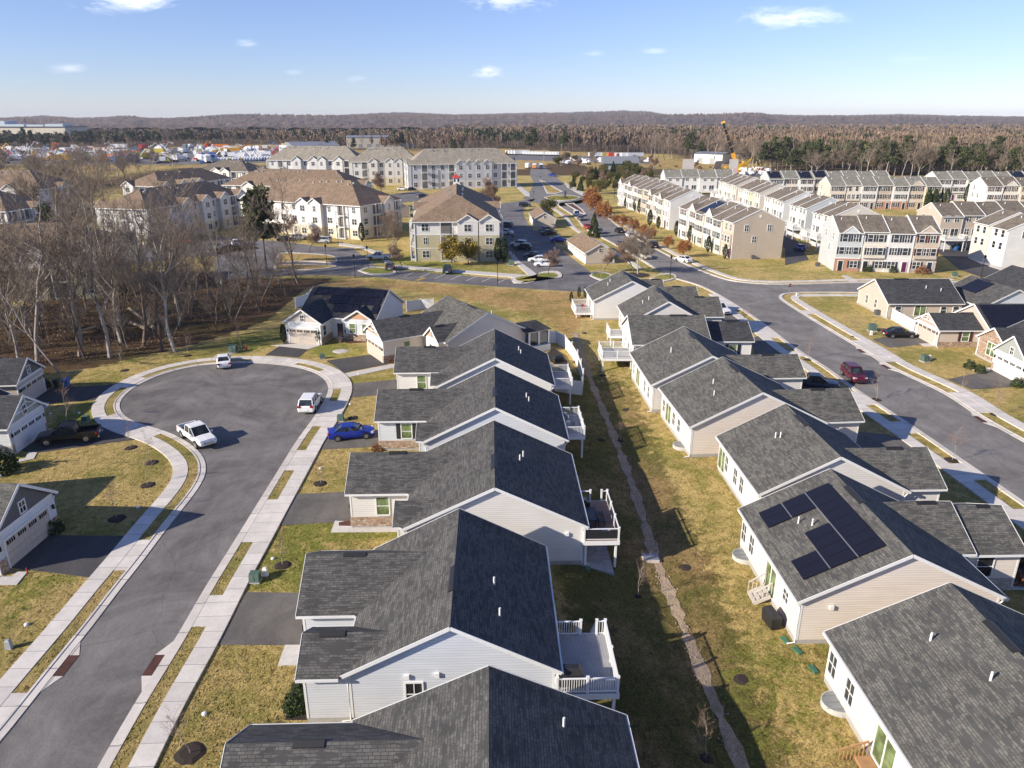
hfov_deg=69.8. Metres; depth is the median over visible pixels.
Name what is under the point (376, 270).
lawn island
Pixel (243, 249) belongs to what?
bare tree
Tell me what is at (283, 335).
columnar cedar
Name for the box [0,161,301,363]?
undergrowth
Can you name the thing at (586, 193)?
oak tree
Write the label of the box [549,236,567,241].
parked car
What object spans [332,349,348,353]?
pebble bed
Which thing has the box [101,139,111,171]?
bare tree
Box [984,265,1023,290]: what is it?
ranch house
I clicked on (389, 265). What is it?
parked car
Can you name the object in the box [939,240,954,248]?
garage door
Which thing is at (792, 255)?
road
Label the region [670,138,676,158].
bare tree
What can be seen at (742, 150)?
bare tree
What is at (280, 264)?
sapling
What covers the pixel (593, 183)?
evergreen tree
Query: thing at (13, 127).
warehouse
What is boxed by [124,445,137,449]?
mulch bed
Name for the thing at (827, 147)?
pine tree
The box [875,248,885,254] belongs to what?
window
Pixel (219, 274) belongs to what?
sapling
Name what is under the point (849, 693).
window
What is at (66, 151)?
bare tree
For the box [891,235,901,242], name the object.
window
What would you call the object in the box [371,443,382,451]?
shrub
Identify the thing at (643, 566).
young tree
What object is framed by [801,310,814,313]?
driveway apron
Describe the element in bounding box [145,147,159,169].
bare tree
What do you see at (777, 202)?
townhouse row
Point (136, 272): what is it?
sapling
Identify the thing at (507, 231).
parked car
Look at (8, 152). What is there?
bare tree
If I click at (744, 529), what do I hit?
window
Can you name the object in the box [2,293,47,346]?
sapling
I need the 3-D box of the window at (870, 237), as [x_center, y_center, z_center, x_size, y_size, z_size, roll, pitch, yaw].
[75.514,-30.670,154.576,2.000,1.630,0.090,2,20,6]
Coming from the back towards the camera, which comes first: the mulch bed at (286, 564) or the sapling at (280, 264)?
the sapling at (280, 264)
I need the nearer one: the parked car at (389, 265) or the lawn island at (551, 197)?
the parked car at (389, 265)
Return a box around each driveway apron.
[0,693,25,724]
[108,414,136,428]
[114,540,148,569]
[121,377,144,387]
[131,426,160,435]
[192,595,221,626]
[242,499,277,541]
[251,359,297,364]
[285,450,305,469]
[313,401,336,425]
[319,370,340,388]
[708,294,740,309]
[750,321,777,337]
[789,351,804,356]
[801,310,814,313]
[851,340,895,361]
[851,391,874,404]
[892,421,917,433]
[948,392,990,412]
[950,463,985,480]
[1014,509,1023,515]
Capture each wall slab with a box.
[682,159,694,168]
[713,161,722,168]
[729,159,737,172]
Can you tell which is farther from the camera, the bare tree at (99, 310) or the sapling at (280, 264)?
the sapling at (280, 264)
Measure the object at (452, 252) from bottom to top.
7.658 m
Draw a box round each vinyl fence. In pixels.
[294,289,310,307]
[406,298,433,311]
[549,330,583,394]
[891,308,915,331]
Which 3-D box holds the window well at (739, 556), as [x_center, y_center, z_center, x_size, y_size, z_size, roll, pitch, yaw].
[17.005,12.865,54.910,1.027,0.395,1.750,-1,20,-1]
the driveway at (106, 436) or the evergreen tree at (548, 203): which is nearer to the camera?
the driveway at (106, 436)
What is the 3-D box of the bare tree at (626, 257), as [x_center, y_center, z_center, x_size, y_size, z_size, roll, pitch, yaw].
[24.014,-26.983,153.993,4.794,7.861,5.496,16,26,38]
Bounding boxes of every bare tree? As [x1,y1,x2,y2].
[0,145,94,362]
[0,147,9,164]
[0,149,13,167]
[0,211,52,357]
[0,215,17,324]
[0,223,30,313]
[0,223,33,335]
[0,228,22,295]
[0,235,55,338]
[0,237,20,341]
[0,243,31,338]
[1,211,54,324]
[4,172,37,197]
[5,161,118,355]
[7,201,64,307]
[9,153,20,169]
[18,147,35,169]
[22,153,37,170]
[24,155,40,171]
[25,158,42,170]
[29,150,44,171]
[31,135,53,163]
[37,147,135,357]
[41,234,96,307]
[42,156,64,177]
[44,238,92,359]
[46,183,81,213]
[48,154,71,174]
[49,143,61,161]
[49,188,96,312]
[58,139,70,155]
[58,155,135,342]
[61,156,81,204]
[66,247,108,319]
[68,188,134,308]
[69,140,87,174]
[70,139,90,174]
[70,176,104,215]
[71,164,158,325]
[74,142,90,155]
[77,156,93,182]
[82,173,98,190]
[87,145,97,169]
[87,165,106,192]
[89,148,109,196]
[92,144,105,173]
[92,213,138,340]
[96,152,111,184]
[100,143,110,175]
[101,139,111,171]
[102,169,159,346]
[103,146,126,180]
[109,139,122,176]
[113,162,185,303]
[114,195,211,351]
[115,168,195,351]
[116,146,127,181]
[120,135,133,165]
[121,149,132,178]
[122,200,187,295]
[124,147,141,171]
[132,150,142,176]
[140,193,203,325]
[142,182,176,279]
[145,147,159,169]
[146,221,202,308]
[151,173,190,275]
[160,143,172,165]
[162,179,203,259]
[165,137,175,162]
[176,201,228,284]
[185,205,217,300]
[185,207,220,297]
[227,186,278,277]
[232,210,268,312]
[260,166,313,283]
[282,210,297,232]
[305,223,322,251]
[371,172,384,190]
[376,212,403,251]
[377,207,394,232]
[388,242,402,266]
[463,141,471,147]
[479,176,500,200]
[542,246,562,273]
[559,152,566,164]
[602,246,617,271]
[615,238,635,272]
[623,221,655,273]
[648,127,661,157]
[648,130,659,153]
[656,133,661,155]
[659,130,667,159]
[664,132,671,151]
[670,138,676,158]
[688,133,698,150]
[699,129,714,149]
[707,126,724,150]
[717,130,732,151]
[722,138,736,152]
[732,140,744,162]
[737,142,750,160]
[746,132,764,165]
[746,133,758,164]
[754,140,769,163]
[772,125,788,169]
[781,125,800,169]
[802,148,818,169]
[811,150,827,167]
[827,142,835,170]
[831,138,842,170]
[836,130,859,168]
[843,143,859,169]
[857,144,869,169]
[863,135,888,169]
[870,139,882,169]
[878,125,899,170]
[894,132,918,175]
[899,139,916,176]
[905,130,928,175]
[912,142,938,175]
[926,134,940,173]
[944,142,960,169]
[968,144,979,170]
[977,131,1001,170]
[980,143,1002,170]
[995,142,1010,170]
[998,143,1014,168]
[1011,130,1023,170]
[1016,138,1023,166]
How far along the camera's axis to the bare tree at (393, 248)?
158.80 m
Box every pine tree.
[20,127,26,135]
[26,130,33,142]
[33,203,57,222]
[237,182,281,269]
[239,198,265,262]
[321,128,327,138]
[350,137,355,146]
[399,132,405,142]
[405,126,411,148]
[451,139,457,147]
[524,134,533,145]
[529,128,538,150]
[561,130,568,144]
[682,136,688,157]
[684,131,697,158]
[696,141,705,151]
[757,141,771,168]
[767,136,780,170]
[772,142,785,170]
[777,136,791,168]
[784,136,794,169]
[784,148,798,168]
[794,148,807,170]
[803,145,813,167]
[806,144,818,168]
[816,141,823,169]
[818,144,834,167]
[844,140,855,169]
[852,140,867,170]
[860,141,878,170]
[870,138,884,169]
[876,136,891,169]
[879,140,902,173]
[899,135,913,173]
[908,140,918,175]
[911,149,927,171]
[919,151,936,174]
[933,145,949,170]
[943,136,958,170]
[949,146,964,168]
[950,146,972,167]
[965,143,978,170]
[965,143,991,170]
[990,135,1007,170]
[993,147,1006,170]
[996,152,1015,169]
[1003,145,1023,169]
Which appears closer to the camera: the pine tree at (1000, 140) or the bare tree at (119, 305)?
the bare tree at (119, 305)
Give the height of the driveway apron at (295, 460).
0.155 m
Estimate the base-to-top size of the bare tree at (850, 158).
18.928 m
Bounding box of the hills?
[0,110,1023,129]
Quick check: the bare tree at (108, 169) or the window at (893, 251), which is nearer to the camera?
the window at (893, 251)
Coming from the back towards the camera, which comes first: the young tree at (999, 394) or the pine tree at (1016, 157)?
the pine tree at (1016, 157)
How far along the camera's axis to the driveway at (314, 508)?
61.68 m
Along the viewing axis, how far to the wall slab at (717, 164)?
467.60 m
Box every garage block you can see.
[401,203,410,217]
[528,206,556,227]
[566,232,616,264]
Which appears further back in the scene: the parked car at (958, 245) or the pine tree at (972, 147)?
the pine tree at (972, 147)
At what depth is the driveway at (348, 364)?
98.28 m
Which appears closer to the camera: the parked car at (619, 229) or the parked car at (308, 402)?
the parked car at (308, 402)
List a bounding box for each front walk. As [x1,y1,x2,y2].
[0,571,26,584]
[19,452,36,461]
[271,343,319,348]
[278,645,299,665]
[331,521,396,532]
[345,364,393,376]
[842,275,857,281]
[919,343,932,346]
[1011,582,1023,589]
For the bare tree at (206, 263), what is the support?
on the ground at (258, 332)
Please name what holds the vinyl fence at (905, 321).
on the ground at (258, 332)
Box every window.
[17,498,27,514]
[21,403,27,415]
[25,364,30,374]
[299,205,304,210]
[299,315,304,321]
[322,324,326,336]
[327,217,332,223]
[328,228,333,234]
[349,323,355,333]
[352,219,356,224]
[352,230,357,236]
[361,324,366,333]
[375,496,390,515]
[396,423,415,438]
[403,340,410,346]
[404,681,423,697]
[416,375,426,388]
[421,224,428,230]
[422,251,429,257]
[423,237,427,244]
[464,224,471,231]
[485,224,492,230]
[486,237,492,244]
[486,251,492,257]
[636,367,639,387]
[643,379,645,393]
[647,385,649,398]
[662,398,665,413]
[665,400,671,425]
[672,411,675,426]
[677,417,680,433]
[717,445,726,474]
[724,454,729,473]
[725,344,740,354]
[732,466,738,486]
[738,474,744,495]
[740,520,747,544]
[744,225,748,231]
[748,532,755,557]
[751,236,756,242]
[767,224,771,230]
[782,585,789,606]
[826,648,838,682]
[836,247,846,253]
[840,234,850,241]
[843,674,856,710]
[846,247,851,254]
[847,261,859,267]
[851,234,861,241]
[851,247,860,254]
[864,247,874,254]
[865,234,875,241]
[872,261,884,268]
[873,298,877,307]
[875,202,882,206]
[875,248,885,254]
[876,235,886,241]
[878,194,883,198]
[884,261,897,268]
[889,248,899,254]
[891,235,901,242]
[895,306,901,312]
[900,248,910,255]
[902,235,912,242]
[910,262,922,268]
[913,248,924,255]
[913,305,926,315]
[917,235,927,242]
[923,248,929,255]
[927,235,938,242]
[928,249,938,255]
[940,306,947,312]
[942,229,947,234]
[949,229,958,236]
[952,306,959,311]
[957,332,973,341]
[963,228,969,234]
[966,216,971,221]
[975,558,995,577]
[985,341,996,357]
[1009,346,1014,355]
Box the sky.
[0,0,1023,118]
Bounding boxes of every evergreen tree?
[538,198,558,214]
[553,156,562,164]
[569,181,575,188]
[571,171,579,179]
[585,180,591,187]
[589,173,596,179]
[589,179,599,193]
[594,179,608,194]
[598,166,608,172]
[606,171,615,180]
[612,178,619,190]
[618,165,626,171]
[623,173,633,178]
[631,162,638,168]
[631,167,639,173]
[646,170,653,176]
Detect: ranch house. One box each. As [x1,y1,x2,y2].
[0,356,47,398]
[0,389,50,455]
[0,474,63,575]
[220,665,639,767]
[282,286,403,344]
[294,508,619,721]
[344,420,620,566]
[363,295,551,363]
[374,366,584,457]
[393,329,572,404]
[571,270,698,319]
[598,314,754,371]
[606,285,724,345]
[629,326,806,412]
[658,357,864,457]
[715,404,947,505]
[737,468,1023,643]
[822,582,1023,767]
[856,278,964,319]
[914,304,1023,347]
[953,275,1023,308]
[975,320,1023,382]
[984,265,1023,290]
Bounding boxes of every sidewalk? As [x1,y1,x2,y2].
[0,356,351,767]
[339,243,535,277]
[517,184,529,195]
[551,201,642,268]
[565,182,584,195]
[610,214,953,282]
[726,305,1023,529]
[791,294,1023,430]
[969,258,1004,269]
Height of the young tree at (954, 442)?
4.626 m
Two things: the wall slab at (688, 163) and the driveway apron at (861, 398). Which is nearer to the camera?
the driveway apron at (861, 398)
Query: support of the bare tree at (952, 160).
on the ground at (258, 332)
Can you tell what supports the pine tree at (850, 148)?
on the ground at (258, 332)
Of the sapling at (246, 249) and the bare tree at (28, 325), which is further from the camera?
the sapling at (246, 249)
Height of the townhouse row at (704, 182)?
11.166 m
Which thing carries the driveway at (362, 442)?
on the ground at (258, 332)
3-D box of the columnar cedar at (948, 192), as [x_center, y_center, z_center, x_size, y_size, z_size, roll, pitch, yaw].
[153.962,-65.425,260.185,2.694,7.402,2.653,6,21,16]
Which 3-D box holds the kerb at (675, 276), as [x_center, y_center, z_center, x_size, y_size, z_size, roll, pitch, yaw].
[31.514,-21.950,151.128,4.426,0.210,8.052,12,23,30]
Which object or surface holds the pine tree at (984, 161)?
on the ground at (258, 332)
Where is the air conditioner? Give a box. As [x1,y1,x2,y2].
[873,309,880,315]
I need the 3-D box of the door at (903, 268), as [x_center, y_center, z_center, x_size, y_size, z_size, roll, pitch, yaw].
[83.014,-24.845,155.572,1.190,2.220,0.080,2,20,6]
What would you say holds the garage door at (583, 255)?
in the garage block at (584, 248)
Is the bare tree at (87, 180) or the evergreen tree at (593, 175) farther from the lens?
the evergreen tree at (593, 175)
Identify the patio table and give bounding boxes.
[585,507,596,527]
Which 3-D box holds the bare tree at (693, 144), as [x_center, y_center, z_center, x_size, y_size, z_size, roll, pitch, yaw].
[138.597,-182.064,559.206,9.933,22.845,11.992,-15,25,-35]
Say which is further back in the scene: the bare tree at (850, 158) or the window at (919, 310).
the bare tree at (850, 158)
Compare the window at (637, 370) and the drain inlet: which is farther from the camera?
the window at (637, 370)
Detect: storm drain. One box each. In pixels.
[39,642,79,692]
[141,642,172,689]
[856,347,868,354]
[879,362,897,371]
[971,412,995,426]
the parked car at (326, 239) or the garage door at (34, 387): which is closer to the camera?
the garage door at (34, 387)
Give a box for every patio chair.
[565,420,572,431]
[595,506,603,515]
[597,513,605,526]
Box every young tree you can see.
[57,375,71,421]
[103,473,118,517]
[111,339,124,369]
[120,417,133,446]
[137,445,152,483]
[138,429,154,461]
[159,705,192,752]
[183,325,191,352]
[275,527,289,563]
[311,448,325,481]
[636,554,651,593]
[692,704,712,757]
[870,360,881,398]
[948,420,966,459]
[959,362,973,392]
[990,379,1008,413]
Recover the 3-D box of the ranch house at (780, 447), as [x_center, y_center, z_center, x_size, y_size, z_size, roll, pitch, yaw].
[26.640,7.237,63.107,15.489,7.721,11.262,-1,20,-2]
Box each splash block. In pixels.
[779,636,788,643]
[791,646,802,654]
[807,664,818,673]
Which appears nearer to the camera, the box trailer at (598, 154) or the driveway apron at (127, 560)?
the driveway apron at (127, 560)
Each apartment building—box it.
[0,170,83,213]
[0,191,55,223]
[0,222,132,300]
[93,181,245,243]
[121,168,232,195]
[193,160,267,180]
[221,169,373,191]
[239,178,402,239]
[266,146,358,174]
[348,147,414,184]
[403,148,517,188]
[409,174,502,261]
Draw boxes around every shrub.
[0,448,20,474]
[45,378,51,388]
[47,517,65,536]
[281,688,305,717]
[293,683,303,692]
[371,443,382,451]
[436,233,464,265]
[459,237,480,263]
[862,264,872,271]
[889,266,897,272]
[914,265,929,274]
[963,359,975,369]
[974,364,986,373]
[1009,377,1023,387]
[1013,569,1023,586]
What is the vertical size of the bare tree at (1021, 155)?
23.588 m
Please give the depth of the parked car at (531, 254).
171.31 m
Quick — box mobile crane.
[713,121,747,168]
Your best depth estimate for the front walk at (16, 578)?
52.42 m
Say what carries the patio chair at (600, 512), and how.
on the ranch house at (511, 479)
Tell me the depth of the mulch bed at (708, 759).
38.27 m
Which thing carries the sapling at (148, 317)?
on the ground at (258, 332)
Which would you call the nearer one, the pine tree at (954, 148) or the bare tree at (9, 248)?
the bare tree at (9, 248)
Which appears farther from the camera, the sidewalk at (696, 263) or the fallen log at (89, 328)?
the sidewalk at (696, 263)
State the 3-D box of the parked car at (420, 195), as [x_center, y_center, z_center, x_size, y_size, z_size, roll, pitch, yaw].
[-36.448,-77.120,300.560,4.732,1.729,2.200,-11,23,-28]
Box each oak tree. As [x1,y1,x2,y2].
[581,185,601,205]
[586,189,603,211]
[595,198,611,216]
[597,202,612,219]
[612,214,619,223]
[617,214,627,227]
[627,216,639,230]
[637,223,647,237]
[643,226,657,240]
[661,235,673,248]
[675,237,692,254]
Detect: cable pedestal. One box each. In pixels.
[3,639,13,649]
[262,567,268,576]
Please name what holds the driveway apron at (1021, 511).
on the ground at (258, 332)
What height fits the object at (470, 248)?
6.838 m
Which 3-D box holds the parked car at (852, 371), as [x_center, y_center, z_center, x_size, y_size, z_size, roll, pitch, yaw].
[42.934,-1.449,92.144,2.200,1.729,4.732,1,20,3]
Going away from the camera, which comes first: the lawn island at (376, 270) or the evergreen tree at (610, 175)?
the lawn island at (376, 270)
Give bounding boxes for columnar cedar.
[279,324,286,341]
[358,222,364,240]
[494,238,502,261]
[499,237,508,261]
[637,199,640,212]
[647,209,652,225]
[656,216,660,227]
[674,221,678,234]
[687,225,691,238]
[705,236,711,251]
[722,244,727,258]
[923,189,932,205]
[932,189,939,202]
[940,188,943,202]
[942,189,950,202]
[963,183,969,200]
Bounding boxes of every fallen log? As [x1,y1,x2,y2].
[82,325,99,330]
[128,307,155,328]
[129,321,142,328]
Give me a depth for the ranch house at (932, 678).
36.95 m
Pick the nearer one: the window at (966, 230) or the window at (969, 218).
the window at (969, 218)
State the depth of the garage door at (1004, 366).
92.73 m
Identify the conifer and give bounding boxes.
[587,212,600,237]
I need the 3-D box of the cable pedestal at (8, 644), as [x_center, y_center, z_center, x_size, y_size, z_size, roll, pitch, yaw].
[-31.208,16.110,45.498,0.400,0.660,0.320,0,20,0]
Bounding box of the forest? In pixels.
[0,123,1023,173]
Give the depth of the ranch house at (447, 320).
99.68 m
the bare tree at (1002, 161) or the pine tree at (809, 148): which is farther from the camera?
the pine tree at (809, 148)
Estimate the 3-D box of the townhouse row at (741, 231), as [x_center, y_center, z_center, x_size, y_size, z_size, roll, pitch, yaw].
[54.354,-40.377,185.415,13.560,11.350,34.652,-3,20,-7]
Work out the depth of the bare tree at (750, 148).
490.11 m
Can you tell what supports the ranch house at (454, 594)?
on the ground at (258, 332)
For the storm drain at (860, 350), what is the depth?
103.72 m
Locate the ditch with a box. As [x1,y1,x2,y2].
[572,332,749,767]
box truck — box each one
[9,155,20,160]
[159,156,169,162]
[179,155,187,160]
[180,148,187,152]
[227,152,236,156]
[235,153,245,156]
[261,145,270,149]
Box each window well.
[673,441,684,450]
[732,548,749,564]
[820,690,846,717]
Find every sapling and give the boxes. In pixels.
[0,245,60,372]
[0,316,30,350]
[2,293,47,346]
[14,261,60,345]
[33,253,52,305]
[41,291,70,338]
[44,262,64,319]
[46,273,78,315]
[58,297,88,327]
[76,256,109,324]
[94,290,128,350]
[97,283,135,347]
[105,297,116,343]
[125,242,149,306]
[129,268,147,307]
[129,297,141,321]
[135,296,155,327]
[138,298,159,336]
[151,302,170,330]
[158,295,169,342]
[168,285,191,334]
[175,253,203,312]
[180,289,191,314]
[181,249,208,318]
[197,244,238,311]
[197,267,227,325]
[210,208,240,279]
[210,257,228,297]
[214,254,227,291]
[217,226,245,280]
[219,271,238,305]
[221,242,247,281]
[221,243,244,289]
[222,285,232,323]
[228,261,257,316]
[228,267,241,304]
[234,235,261,290]
[238,231,255,277]
[251,261,268,304]
[256,238,285,298]
[260,261,271,285]
[262,233,282,280]
[264,235,290,296]
[264,265,274,296]
[273,250,285,281]
[282,250,303,289]
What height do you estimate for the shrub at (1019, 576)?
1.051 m
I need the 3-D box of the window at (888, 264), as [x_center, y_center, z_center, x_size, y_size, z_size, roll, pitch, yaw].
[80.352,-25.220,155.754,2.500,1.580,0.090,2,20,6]
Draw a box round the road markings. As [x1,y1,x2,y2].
[348,227,564,283]
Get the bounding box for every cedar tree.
[577,177,583,190]
[594,166,598,179]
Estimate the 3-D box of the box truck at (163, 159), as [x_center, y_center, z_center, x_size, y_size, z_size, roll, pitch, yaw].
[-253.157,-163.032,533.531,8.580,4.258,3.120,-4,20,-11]
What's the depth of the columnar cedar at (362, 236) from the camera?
193.76 m
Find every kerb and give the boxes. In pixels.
[0,362,331,767]
[274,264,336,270]
[277,252,336,262]
[357,266,395,275]
[511,271,561,283]
[539,179,562,193]
[544,195,579,200]
[557,202,655,268]
[565,203,586,214]
[584,199,956,284]
[590,271,610,280]
[650,273,676,281]
[677,278,1023,503]
[779,292,1023,441]
[782,292,1023,438]
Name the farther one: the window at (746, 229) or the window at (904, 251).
the window at (746, 229)
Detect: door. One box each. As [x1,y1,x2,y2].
[2,505,53,568]
[11,411,46,452]
[19,372,45,398]
[288,327,319,344]
[336,322,344,336]
[367,337,382,362]
[578,250,581,260]
[582,252,585,262]
[709,158,714,163]
[763,559,777,601]
[811,239,816,245]
[836,260,843,270]
[861,261,868,270]
[870,720,897,767]
[900,261,907,271]
[916,321,936,345]
[926,262,932,271]
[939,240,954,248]
[961,241,970,248]
[993,353,1023,382]
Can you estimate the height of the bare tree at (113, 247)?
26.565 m
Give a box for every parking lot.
[5,148,278,164]
[124,234,257,261]
[215,200,599,291]
[391,191,428,202]
[508,154,649,163]
[736,168,764,176]
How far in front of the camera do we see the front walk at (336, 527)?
58.65 m
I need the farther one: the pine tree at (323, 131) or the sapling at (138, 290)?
the pine tree at (323, 131)
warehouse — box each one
[0,121,87,135]
[284,141,338,147]
[346,135,414,147]
[600,156,638,168]
[694,151,731,163]
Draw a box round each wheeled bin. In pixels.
[51,378,61,387]
[61,377,70,386]
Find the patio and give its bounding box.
[578,545,613,575]
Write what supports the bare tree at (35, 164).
on the ground at (258, 332)
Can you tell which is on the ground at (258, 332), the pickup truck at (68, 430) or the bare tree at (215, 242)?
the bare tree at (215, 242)
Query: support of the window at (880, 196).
in the townhouse row at (888, 192)
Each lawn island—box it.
[276,265,332,269]
[280,253,334,260]
[361,268,392,273]
[516,272,557,280]
[542,181,559,192]
[546,195,577,199]
[567,204,582,212]
[592,273,610,278]
[653,274,673,279]
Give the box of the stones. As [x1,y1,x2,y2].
[571,332,745,767]
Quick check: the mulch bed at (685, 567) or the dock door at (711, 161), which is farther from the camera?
the dock door at (711, 161)
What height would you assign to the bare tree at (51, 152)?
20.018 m
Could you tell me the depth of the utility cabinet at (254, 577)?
51.88 m
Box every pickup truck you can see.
[34,421,102,446]
[176,420,216,448]
[366,251,391,259]
[801,372,840,388]
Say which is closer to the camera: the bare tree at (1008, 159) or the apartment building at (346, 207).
the apartment building at (346, 207)
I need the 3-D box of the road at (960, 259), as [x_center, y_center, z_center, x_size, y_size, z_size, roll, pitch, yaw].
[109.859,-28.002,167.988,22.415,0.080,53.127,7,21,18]
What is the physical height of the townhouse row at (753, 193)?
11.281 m
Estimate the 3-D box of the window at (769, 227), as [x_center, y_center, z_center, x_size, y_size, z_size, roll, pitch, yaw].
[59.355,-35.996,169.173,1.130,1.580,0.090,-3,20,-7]
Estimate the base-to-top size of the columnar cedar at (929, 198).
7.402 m
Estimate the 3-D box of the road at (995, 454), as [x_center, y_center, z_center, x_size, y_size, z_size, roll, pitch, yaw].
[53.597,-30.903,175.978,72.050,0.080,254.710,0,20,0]
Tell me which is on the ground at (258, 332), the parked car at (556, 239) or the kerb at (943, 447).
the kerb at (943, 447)
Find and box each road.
[0,363,327,767]
[523,163,582,206]
[560,199,1023,500]
[782,231,808,264]
[938,249,999,277]
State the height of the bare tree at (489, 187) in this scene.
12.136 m
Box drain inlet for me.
[641,553,659,562]
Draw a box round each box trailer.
[132,152,147,157]
[138,144,147,149]
[144,148,164,153]
[155,154,179,161]
[194,154,217,159]
[205,155,210,162]
[212,144,229,146]
[221,147,240,151]
[249,151,271,155]
[514,150,528,154]
[595,152,608,157]
[628,153,643,156]
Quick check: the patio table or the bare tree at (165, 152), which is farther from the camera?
the bare tree at (165, 152)
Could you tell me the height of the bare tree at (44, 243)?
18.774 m
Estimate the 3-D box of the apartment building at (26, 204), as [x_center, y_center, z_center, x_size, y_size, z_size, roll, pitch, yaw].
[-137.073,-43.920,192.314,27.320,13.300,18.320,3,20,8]
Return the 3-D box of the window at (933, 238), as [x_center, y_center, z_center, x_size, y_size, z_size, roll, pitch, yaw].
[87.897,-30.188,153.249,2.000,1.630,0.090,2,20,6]
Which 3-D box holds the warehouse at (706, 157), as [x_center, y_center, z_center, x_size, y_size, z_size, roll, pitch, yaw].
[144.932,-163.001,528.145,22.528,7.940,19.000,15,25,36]
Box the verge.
[12,359,340,767]
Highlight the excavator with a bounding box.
[742,156,759,165]
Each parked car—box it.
[206,242,225,247]
[214,353,231,368]
[231,238,249,245]
[275,235,292,241]
[289,233,306,240]
[297,393,321,411]
[315,236,331,243]
[327,421,374,441]
[385,261,394,269]
[417,193,427,197]
[442,264,452,273]
[500,221,513,227]
[500,229,513,234]
[509,239,527,246]
[513,243,532,250]
[519,202,530,206]
[523,251,544,257]
[528,255,546,262]
[534,259,554,266]
[538,226,553,230]
[540,229,556,234]
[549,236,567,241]
[573,210,579,215]
[577,215,584,219]
[583,223,589,228]
[614,227,624,232]
[640,253,651,258]
[647,240,658,247]
[674,255,693,262]
[720,301,730,313]
[794,244,805,250]
[840,362,867,382]
[881,326,917,338]
[950,243,967,249]
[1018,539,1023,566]
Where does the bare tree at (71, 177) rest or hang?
on the ground at (258, 332)
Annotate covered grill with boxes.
[553,355,563,364]
[559,664,583,686]
[762,605,781,629]
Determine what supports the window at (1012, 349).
in the ranch house at (1001, 350)
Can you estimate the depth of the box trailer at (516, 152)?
639.40 m
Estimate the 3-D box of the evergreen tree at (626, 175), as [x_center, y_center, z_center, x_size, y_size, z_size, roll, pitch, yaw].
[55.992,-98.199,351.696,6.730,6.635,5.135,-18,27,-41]
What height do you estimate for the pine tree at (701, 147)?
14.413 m
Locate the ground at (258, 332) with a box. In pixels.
[0,130,1023,767]
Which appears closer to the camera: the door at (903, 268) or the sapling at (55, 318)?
the sapling at (55, 318)
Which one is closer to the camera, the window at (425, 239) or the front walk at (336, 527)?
the front walk at (336, 527)
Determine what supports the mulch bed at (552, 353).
on the ground at (258, 332)
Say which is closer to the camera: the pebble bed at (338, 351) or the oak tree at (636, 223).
the pebble bed at (338, 351)
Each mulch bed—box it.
[108,514,126,522]
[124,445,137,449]
[140,482,155,487]
[145,460,158,465]
[173,741,206,764]
[274,560,291,569]
[285,682,306,719]
[313,480,326,486]
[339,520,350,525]
[346,340,364,342]
[348,416,358,419]
[547,349,571,374]
[629,272,649,277]
[679,564,690,570]
[700,753,712,763]
[733,674,748,684]
[944,457,958,462]
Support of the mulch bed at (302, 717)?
on the ground at (258, 332)
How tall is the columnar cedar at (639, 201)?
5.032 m
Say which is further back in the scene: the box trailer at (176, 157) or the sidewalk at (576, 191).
the box trailer at (176, 157)
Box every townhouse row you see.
[617,174,675,215]
[646,184,703,229]
[660,169,733,196]
[678,195,786,258]
[710,173,759,201]
[729,179,784,208]
[760,170,890,194]
[763,186,811,230]
[784,194,838,239]
[799,201,879,249]
[817,176,942,208]
[818,214,942,272]
[917,201,986,250]
[924,170,1023,200]
[967,176,1023,201]
[968,209,1023,266]
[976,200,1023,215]
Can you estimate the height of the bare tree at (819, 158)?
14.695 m
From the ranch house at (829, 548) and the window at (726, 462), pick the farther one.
the window at (726, 462)
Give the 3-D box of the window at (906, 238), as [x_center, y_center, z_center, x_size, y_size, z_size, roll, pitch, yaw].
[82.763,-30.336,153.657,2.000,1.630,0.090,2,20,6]
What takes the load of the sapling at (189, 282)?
on the ground at (258, 332)
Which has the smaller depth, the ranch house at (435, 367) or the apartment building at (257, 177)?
the ranch house at (435, 367)
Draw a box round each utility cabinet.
[80,414,90,422]
[227,344,238,353]
[248,570,262,583]
[320,353,324,358]
[337,414,344,421]
[508,260,513,265]
[867,323,877,331]
[919,354,930,362]
[951,272,957,276]
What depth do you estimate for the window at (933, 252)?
153.64 m
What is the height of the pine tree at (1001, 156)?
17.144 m
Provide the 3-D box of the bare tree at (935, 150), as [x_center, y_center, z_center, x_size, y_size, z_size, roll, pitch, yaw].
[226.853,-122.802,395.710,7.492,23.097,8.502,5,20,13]
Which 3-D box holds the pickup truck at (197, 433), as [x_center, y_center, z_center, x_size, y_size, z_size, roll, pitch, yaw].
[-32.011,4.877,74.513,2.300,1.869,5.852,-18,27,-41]
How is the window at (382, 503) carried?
in the ranch house at (511, 479)
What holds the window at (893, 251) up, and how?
in the townhouse row at (882, 243)
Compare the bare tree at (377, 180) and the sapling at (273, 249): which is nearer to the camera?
the sapling at (273, 249)
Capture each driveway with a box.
[12,535,123,576]
[21,427,134,452]
[36,384,114,402]
[218,592,303,644]
[266,342,307,356]
[280,492,350,525]
[320,431,378,449]
[327,354,386,372]
[350,379,396,397]
[722,314,739,320]
[752,336,786,353]
[856,432,910,447]
[873,336,927,347]
[948,370,1015,389]
[1014,566,1023,579]

